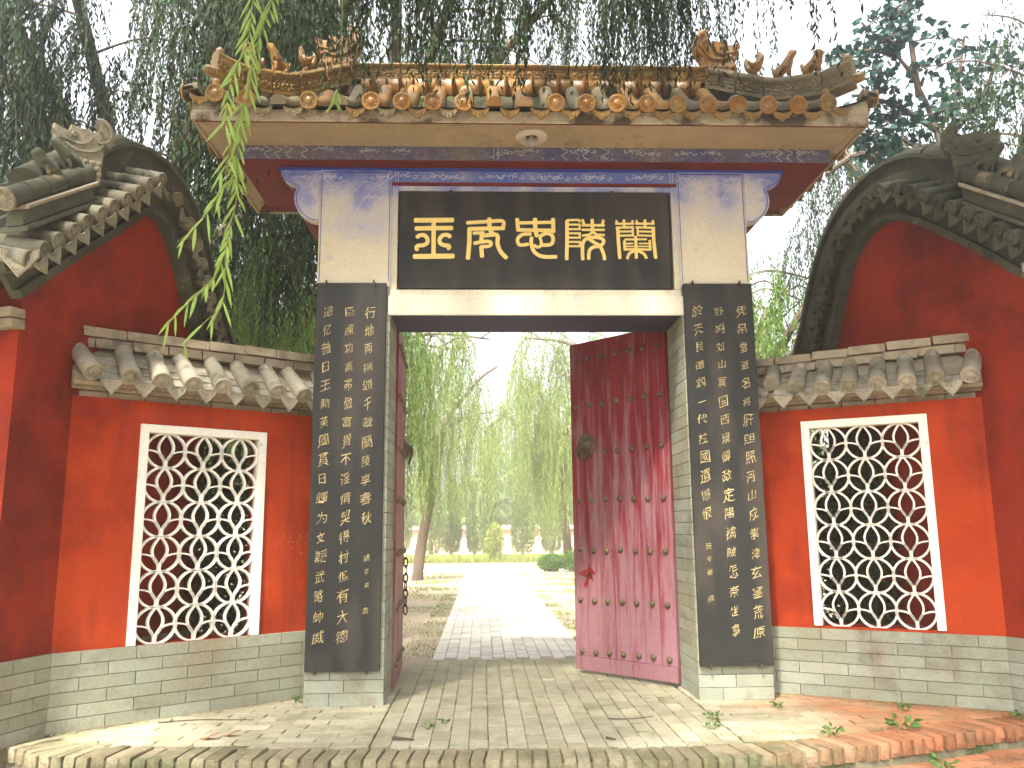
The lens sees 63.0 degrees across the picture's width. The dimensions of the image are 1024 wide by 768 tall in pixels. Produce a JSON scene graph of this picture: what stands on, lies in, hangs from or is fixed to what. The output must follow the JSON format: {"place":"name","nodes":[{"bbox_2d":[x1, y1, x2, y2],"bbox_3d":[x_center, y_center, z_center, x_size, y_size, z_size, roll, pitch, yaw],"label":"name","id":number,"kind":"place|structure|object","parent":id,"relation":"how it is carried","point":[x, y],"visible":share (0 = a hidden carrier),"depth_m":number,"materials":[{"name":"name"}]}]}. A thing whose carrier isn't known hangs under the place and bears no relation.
{"place":"outdoors","nodes":[
{"label":"outdoors","id":0,"kind":"place"},
{"bbox_2d":[241,552,562,563],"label":"tall grass","id":1,"kind":"structure","parent":0,"point":[484,558],"depth_m":40.09,"materials":[{"name":"plant"}]},
{"bbox_2d":[231,571,574,597],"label":"grass","id":2,"kind":"structure","parent":0,"point":[454,588],"depth_m":24.25,"materials":[{"name":"yellow plant"}]},
{"bbox_2d":[404,591,456,657],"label":"path edge grass","id":3,"kind":"structure","parent":0,"point":[453,594],"depth_m":13.78,"materials":[{"name":"plant"}]},
{"bbox_2d":[403,597,575,657],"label":"grass","id":4,"kind":"structure","parent":0,"point":[441,611],"depth_m":15.96,"materials":[{"name":"plant"}]},
{"bbox_2d":[432,572,576,660],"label":"garden path","id":5,"kind":"structure","parent":0,"point":[535,619],"depth_m":13.40,"materials":[{"name":"brick"}]},
{"bbox_2d":[1,0,1023,524],"label":"sky","id":6,"kind":"structure","parent":0,"point":[770,234],"materials":[{"name":"white"}]},
{"bbox_2d":[3,659,1023,767],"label":"forecourt pavement","id":7,"kind":"structure","parent":0,"point":[683,737],"depth_m":6.30,"materials":[{"name":"brick"}]},
{"bbox_2d":[50,699,291,737],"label":"wall foot litter","id":8,"kind":"object","parent":7,"relation":"on","point":[176,716],"depth_m":6.85,"materials":[{"name":"plant"}]},
{"bbox_2d":[44,325,314,737],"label":"wing wall","id":9,"kind":"structure","parent":7,"relation":"on","point":[136,390],"depth_m":7.17,"materials":[{"name":"red paint"}]},
{"bbox_2d":[126,424,266,646],"bbox_3d":[-2.750,1.309,7.343,1.130,1.840,0.122,8,-13,-40],"label":"window","id":10,"kind":"structure","parent":9,"relation":"in","point":[255,542],"depth_m":7.34,"materials":[{"name":"white paint"}]},
{"bbox_2d":[158,719,253,722],"bbox_3d":[-2.464,2.720,6.750,0.752,0.012,0.068,0,-10,-5],"label":"stick","id":11,"kind":"object","parent":7,"relation":"on","point":[202,719],"visible":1,"depth_m":6.76,"materials":[{"name":"brown wood"}]},
{"bbox_2d":[292,694,302,702],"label":"weed","id":12,"kind":"object","parent":7,"relation":"on","point":[297,698],"visible":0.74,"depth_m":7.46,"materials":[{"name":"green plant"}]},
{"bbox_2d":[392,736,413,739],"bbox_3d":[-0.793,2.582,6.077,0.171,0.022,0.026,-4,-10,18],"label":"stick","id":13,"kind":"object","parent":7,"relation":"on","point":[398,738],"visible":1,"depth_m":6.08,"materials":[{"name":"wood"}]},
{"bbox_2d":[280,701,531,763],"bbox_3d":[-0.781,2.664,6.468,1.917,0.005,3.041,0,-10,-2],"label":"joint moss","id":14,"kind":"object","parent":7,"relation":"on","point":[407,719],"visible":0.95,"depth_m":6.52,"materials":[{"name":"green plant"}]},
{"bbox_2d":[421,720,436,728],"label":"weed","id":15,"kind":"object","parent":7,"relation":"on","point":[431,725],"visible":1,"depth_m":6.43,"materials":[{"name":"green plant"}]},
{"bbox_2d":[437,718,449,723],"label":"weed","id":16,"kind":"object","parent":7,"relation":"on","point":[447,721],"visible":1,"depth_m":6.58,"materials":[{"name":"green plant"}]},
{"bbox_2d":[153,674,799,751],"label":"fallen leaves","id":17,"kind":"object","parent":7,"relation":"on","point":[490,674],"visible":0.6,"depth_m":7.09,"materials":[{"name":"brown plant"}]},
{"bbox_2d":[26,661,984,758],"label":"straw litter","id":18,"kind":"object","parent":7,"relation":"on","point":[575,709],"visible":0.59,"depth_m":6.57,"materials":[{"name":"beige plant"}]},
{"bbox_2d":[180,25,878,707],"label":"gate","id":19,"kind":"structure","parent":7,"relation":"on","point":[730,163],"depth_m":8.13,"materials":[{"name":"grey paint"}]},
{"bbox_2d":[304,280,386,675],"bbox_3d":[-1.502,0.780,7.607,0.656,3.580,0.063,0,-10,-2],"label":"inscribed board","id":20,"kind":"object","parent":19,"relation":"attached to","point":[343,606],"visible":1,"depth_m":7.58,"materials":[{"name":"black wood"}]},
{"bbox_2d":[391,331,413,687],"bbox_3d":[-1.180,1.261,8.906,0.175,3.550,1.322,0,-10,-2],"label":"door leaf","id":21,"kind":"structure","parent":19,"relation":"in","point":[403,448],"depth_m":8.62,"materials":[{"name":"red paint"}]},
{"bbox_2d":[403,557,407,614],"bbox_3d":[-1.202,2.265,9.372,0.062,0.636,0.056,-2,-10,11],"label":"door chain","id":22,"kind":"object","parent":19,"relation":"hanging from","point":[404,580],"depth_m":9.36,"materials":[{"name":"metal"}]},
{"bbox_2d":[398,190,671,289],"bbox_3d":[0.221,-1.395,8.072,2.622,0.999,0.058,0,-10,-2],"label":"name board","id":23,"kind":"object","parent":19,"relation":"attached to","point":[451,239],"visible":1,"depth_m":8.06,"materials":[{"name":"black wood"}]},
{"bbox_2d":[570,331,680,683],"bbox_3d":[1.114,1.220,8.788,0.172,3.550,1.306,9,-14,-44],"label":"door leaf","id":24,"kind":"structure","parent":19,"relation":"in","point":[627,616],"depth_m":8.75,"materials":[{"name":"red paint"}]},
{"bbox_2d":[682,280,774,669],"bbox_3d":[1.989,0.772,7.733,0.666,3.580,0.063,0,-10,-2],"label":"inscribed board","id":25,"kind":"object","parent":19,"relation":"attached to","point":[734,618],"visible":1,"depth_m":7.70,"materials":[{"name":"black wood"}]},
{"bbox_2d":[607,716,652,718],"bbox_3d":[0.960,2.681,6.699,0.388,0.012,0.071,1,-10,-11],"label":"stick","id":26,"kind":"object","parent":7,"relation":"on","point":[629,718],"visible":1,"depth_m":6.68,"materials":[{"name":"wood"}]},
{"bbox_2d":[701,710,723,719],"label":"weed","id":27,"kind":"object","parent":7,"relation":"on","point":[712,713],"visible":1,"depth_m":6.66,"materials":[{"name":"green plant"}]},
{"bbox_2d":[705,720,720,728],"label":"weed","id":28,"kind":"object","parent":7,"relation":"on","point":[712,725],"visible":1,"depth_m":6.36,"materials":[{"name":"green plant"}]},
{"bbox_2d":[768,700,783,707],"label":"weed","id":29,"kind":"object","parent":7,"relation":"on","point":[775,703],"visible":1,"depth_m":7.07,"materials":[{"name":"green plant"}]},
{"bbox_2d":[819,722,846,735],"bbox_3d":[2.328,2.535,6.094,0.209,0.095,0.235,0,-10,-2],"label":"weed","id":30,"kind":"object","parent":7,"relation":"on","point":[840,728],"visible":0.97,"depth_m":6.10,"materials":[{"name":"green plant"}]},
{"bbox_2d":[756,333,1013,711],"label":"wing wall","id":31,"kind":"structure","parent":7,"relation":"on","point":[957,656],"depth_m":7.51,"materials":[{"name":"red paint"}]},
{"bbox_2d":[800,413,946,630],"bbox_3d":[3.272,1.256,7.622,1.085,1.900,0.122,-6,-11,28],"label":"window","id":32,"kind":"structure","parent":31,"relation":"in","point":[817,582],"depth_m":7.61,"materials":[{"name":"white paint"}]},
{"bbox_2d":[775,692,1002,712],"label":"wall foot litter","id":33,"kind":"object","parent":7,"relation":"on","point":[852,699],"depth_m":7.23,"materials":[{"name":"plant"}]},
{"bbox_2d":[884,713,922,730],"bbox_3d":[2.934,2.551,6.261,0.277,0.112,0.292,-7,-12,34],"label":"weed","id":34,"kind":"object","parent":7,"relation":"on","point":[891,722],"visible":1,"depth_m":6.25,"materials":[{"name":"green plant"}]},
{"bbox_2d":[895,703,913,711],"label":"weed","id":35,"kind":"object","parent":7,"relation":"on","point":[900,706],"visible":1,"depth_m":6.91,"materials":[{"name":"green plant"}]},
{"bbox_2d":[955,711,1023,718],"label":"fallen leaves","id":36,"kind":"object","parent":7,"relation":"on","point":[995,714],"visible":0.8,"depth_m":6.71,"materials":[{"name":"brown plant"}]},
{"bbox_2d":[1008,709,1023,718],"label":"weed","id":37,"kind":"object","parent":7,"relation":"on","point":[1015,713],"visible":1,"depth_m":6.53,"materials":[{"name":"green plant"}]},
{"bbox_2d":[199,525,830,557],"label":"wall","id":38,"kind":"structure","parent":0,"point":[507,548],"depth_m":52.74,"materials":[{"name":"grey ceramic"}]},
{"bbox_2d":[201,555,839,688],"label":"garden ground","id":39,"kind":"structure","parent":0,"point":[408,635],"depth_m":15.98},
{"bbox_2d":[175,438,242,635],"bbox_3d":[-3.205,1.692,8.382,0.990,2.734,0.966,0,-10,-2],"label":"shrub","id":40,"kind":"object","parent":39,"relation":"on","point":[213,603],"visible":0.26,"depth_m":8.28,"materials":[{"name":"green plant"}]},
{"bbox_2d":[0,0,432,351],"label":"willow","id":41,"kind":"object","parent":39,"relation":"on","point":[34,96],"visible":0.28,"depth_m":10.70,"materials":[{"name":"green plant"}]},
{"bbox_2d":[206,441,250,632],"bbox_3d":[-2.471,1.741,8.964,1.672,2.834,1.642,0,-10,-2],"label":"shrub","id":42,"kind":"object","parent":39,"relation":"on","point":[244,496],"visible":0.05,"depth_m":8.56,"materials":[{"name":"green plant"}]},
{"bbox_2d":[204,224,465,550],"bbox_3d":[-4.937,0.470,16.368,8.118,8.046,9.189,0,-10,-2],"label":"willow","id":43,"kind":"object","parent":39,"relation":"on","point":[409,339],"visible":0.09,"depth_m":15.57,"materials":[{"name":"green plant"}]},
{"bbox_2d":[198,568,572,575],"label":"sandy lane","id":44,"kind":"structure","parent":39,"relation":"on","point":[462,570],"depth_m":32.38,"materials":[{"name":"beige sand"}]},
{"bbox_2d":[237,562,537,568],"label":"leaf strewn verge","id":45,"kind":"structure","parent":39,"relation":"on","point":[477,565],"depth_m":36.82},
{"bbox_2d":[404,473,413,553],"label":"cypress","id":46,"kind":"object","parent":39,"relation":"on","point":[408,534],"visible":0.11,"depth_m":45.68,"materials":[{"name":"green plant"}]},
{"bbox_2d":[415,463,447,556],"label":"cypress","id":47,"kind":"object","parent":39,"relation":"on","point":[434,535],"visible":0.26,"depth_m":43.68,"materials":[{"name":"green plant"}]},
{"bbox_2d":[440,475,463,553],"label":"cypress","id":48,"kind":"object","parent":39,"relation":"on","point":[453,528],"visible":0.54,"depth_m":46.64,"materials":[{"name":"green plant"}]},
{"bbox_2d":[406,332,505,454],"bbox_3d":[-4.325,1.339,20.627,8.463,7.693,4.294,-4,-11,20],"label":"willow","id":49,"kind":"object","parent":39,"relation":"on","point":[436,369],"visible":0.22,"depth_m":20.17,"materials":[{"name":"green plant"}]},
{"bbox_2d":[405,337,507,580],"bbox_3d":[-3.108,2.040,26.416,5.752,8.313,4.634,6,-12,-33],"label":"willow","id":50,"kind":"object","parent":39,"relation":"on","point":[444,431],"visible":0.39,"depth_m":26.18,"materials":[{"name":"green plant"}]},
{"bbox_2d":[465,479,485,553],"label":"cypress","id":51,"kind":"object","parent":39,"relation":"on","point":[472,538],"visible":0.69,"depth_m":47.71,"materials":[{"name":"green plant"}]},
{"bbox_2d":[475,455,502,554],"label":"willow","id":52,"kind":"object","parent":39,"relation":"on","point":[482,526],"visible":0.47,"depth_m":43.88,"materials":[{"name":"green plant"}]},
{"bbox_2d":[484,521,504,559],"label":"shrub","id":53,"kind":"object","parent":39,"relation":"on","point":[493,547],"visible":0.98,"depth_m":40.37,"materials":[{"name":"yellow plant"}]},
{"bbox_2d":[116,0,892,270],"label":"willow","id":54,"kind":"object","parent":39,"relation":"on","point":[318,19],"visible":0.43,"depth_m":8.37,"materials":[{"name":"green plant"}]},
{"bbox_2d":[206,424,831,526],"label":"distant wood","id":55,"kind":"object","parent":39,"relation":"on","point":[507,503],"visible":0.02,"depth_m":67.12,"materials":[{"name":"green plant"}]},
{"bbox_2d":[468,360,572,569],"bbox_3d":[1.666,3.345,32.564,6.771,7.791,6.292,0,-10,-2],"label":"willow","id":56,"kind":"object","parent":39,"relation":"on","point":[555,470],"visible":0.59,"depth_m":31.35,"materials":[{"name":"green plant"}]},
{"bbox_2d":[507,468,536,553],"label":"cypress","id":57,"kind":"object","parent":39,"relation":"on","point":[519,544],"visible":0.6,"depth_m":44.84,"materials":[{"name":"green plant"}]},
{"bbox_2d":[536,552,563,571],"bbox_3d":[1.456,6.656,31.084,1.188,0.811,1.150,0,-10,-2],"label":"shrub","id":58,"kind":"object","parent":39,"relation":"on","point":[550,562],"visible":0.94,"depth_m":30.86,"materials":[{"name":"green plant"}]},
{"bbox_2d":[538,486,562,553],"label":"cypress","id":59,"kind":"object","parent":39,"relation":"on","point":[551,547],"visible":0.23,"depth_m":46.80,"materials":[{"name":"green plant"}]},
{"bbox_2d":[560,548,573,571],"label":"shrub","id":60,"kind":"object","parent":39,"relation":"on","point":[567,562],"visible":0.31,"depth_m":30.58,"materials":[{"name":"green plant"}]},
{"bbox_2d":[498,332,812,476],"bbox_3d":[3.863,1.680,23.979,8.485,8.065,6.043,0,-10,-2],"label":"willow","id":61,"kind":"object","parent":39,"relation":"on","point":[557,372],"visible":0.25,"depth_m":22.97,"materials":[{"name":"green plant"}]},
{"bbox_2d":[569,249,827,486],"bbox_3d":[4.492,0.565,15.549,6.221,7.417,7.803,0,-10,-2],"label":"willow","id":62,"kind":"object","parent":39,"relation":"on","point":[762,332],"visible":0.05,"depth_m":14.40,"materials":[{"name":"green plant"}]},
{"bbox_2d":[811,432,851,622],"bbox_3d":[2.879,1.659,9.002,1.546,2.915,1.547,0,-10,-2],"label":"shrub","id":63,"kind":"object","parent":39,"relation":"on","point":[817,452],"visible":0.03,"depth_m":8.62,"materials":[{"name":"green plant"}]},
{"bbox_2d":[816,426,905,624],"bbox_3d":[3.551,1.592,8.436,0.966,2.833,0.972,0,-10,-2],"label":"shrub","id":64,"kind":"object","parent":39,"relation":"on","point":[854,557],"visible":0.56,"depth_m":8.31,"materials":[{"name":"green plant"}]},
{"bbox_2d":[749,0,1023,356],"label":"willow","id":65,"kind":"object","parent":39,"relation":"on","point":[850,168],"visible":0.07,"depth_m":11.63,"materials":[{"name":"green plant"}]},
{"bbox_2d":[821,0,1023,175],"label":"broadleaf tree","id":66,"kind":"object","parent":39,"relation":"on","point":[891,48],"visible":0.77,"depth_m":11.85,"materials":[{"name":"green plant"}]},
{"bbox_2d":[533,590,575,639],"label":"path edge grass","id":67,"kind":"structure","parent":0,"point":[543,596],"depth_m":15.69,"materials":[{"name":"yellow plant"}]},
{"label":"ground","id":68,"kind":"structure","parent":0,"visible":0},
{"bbox_2d":[0,119,235,767],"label":"side hall","id":69,"kind":"structure","parent":68,"relation":"on","point":[95,227],"depth_m":6.65,"materials":[{"name":"red paint"}]},
{"bbox_2d":[792,124,1023,713],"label":"side hall","id":70,"kind":"structure","parent":68,"relation":"on","point":[922,242],"depth_m":7.75,"materials":[{"name":"red paint"}]},
{"bbox_2d":[879,748,1023,767],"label":"step","id":71,"kind":"object","parent":68,"relation":"on","point":[1007,758],"visible":0.92,"depth_m":5.94,"materials":[{"name":"brick"}]},
{"bbox_2d":[928,752,958,767],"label":"weed","id":72,"kind":"object","parent":71,"relation":"on","point":[933,763],"visible":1,"depth_m":5.72,"materials":[{"name":"green plant"}]},
{"bbox_3d":[-4.092,-3.246,1.911,12.223,10.855,10.451,0,-10,-2],"label":"willow","id":73,"kind":"object","parent":68,"relation":"on","visible":0},
{"bbox_2d":[158,0,278,361],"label":"hanging willow branch","id":74,"kind":"object","parent":73,"relation":"hanging from","point":[234,134],"visible":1,"depth_m":3.57,"materials":[{"name":"green plant"}]},
{"bbox_2d":[325,0,342,113],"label":"hanging willow branch","id":75,"kind":"object","parent":73,"relation":"hanging from","point":[333,100],"visible":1,"depth_m":5.05,"materials":[{"name":"green plant"}]}
]}

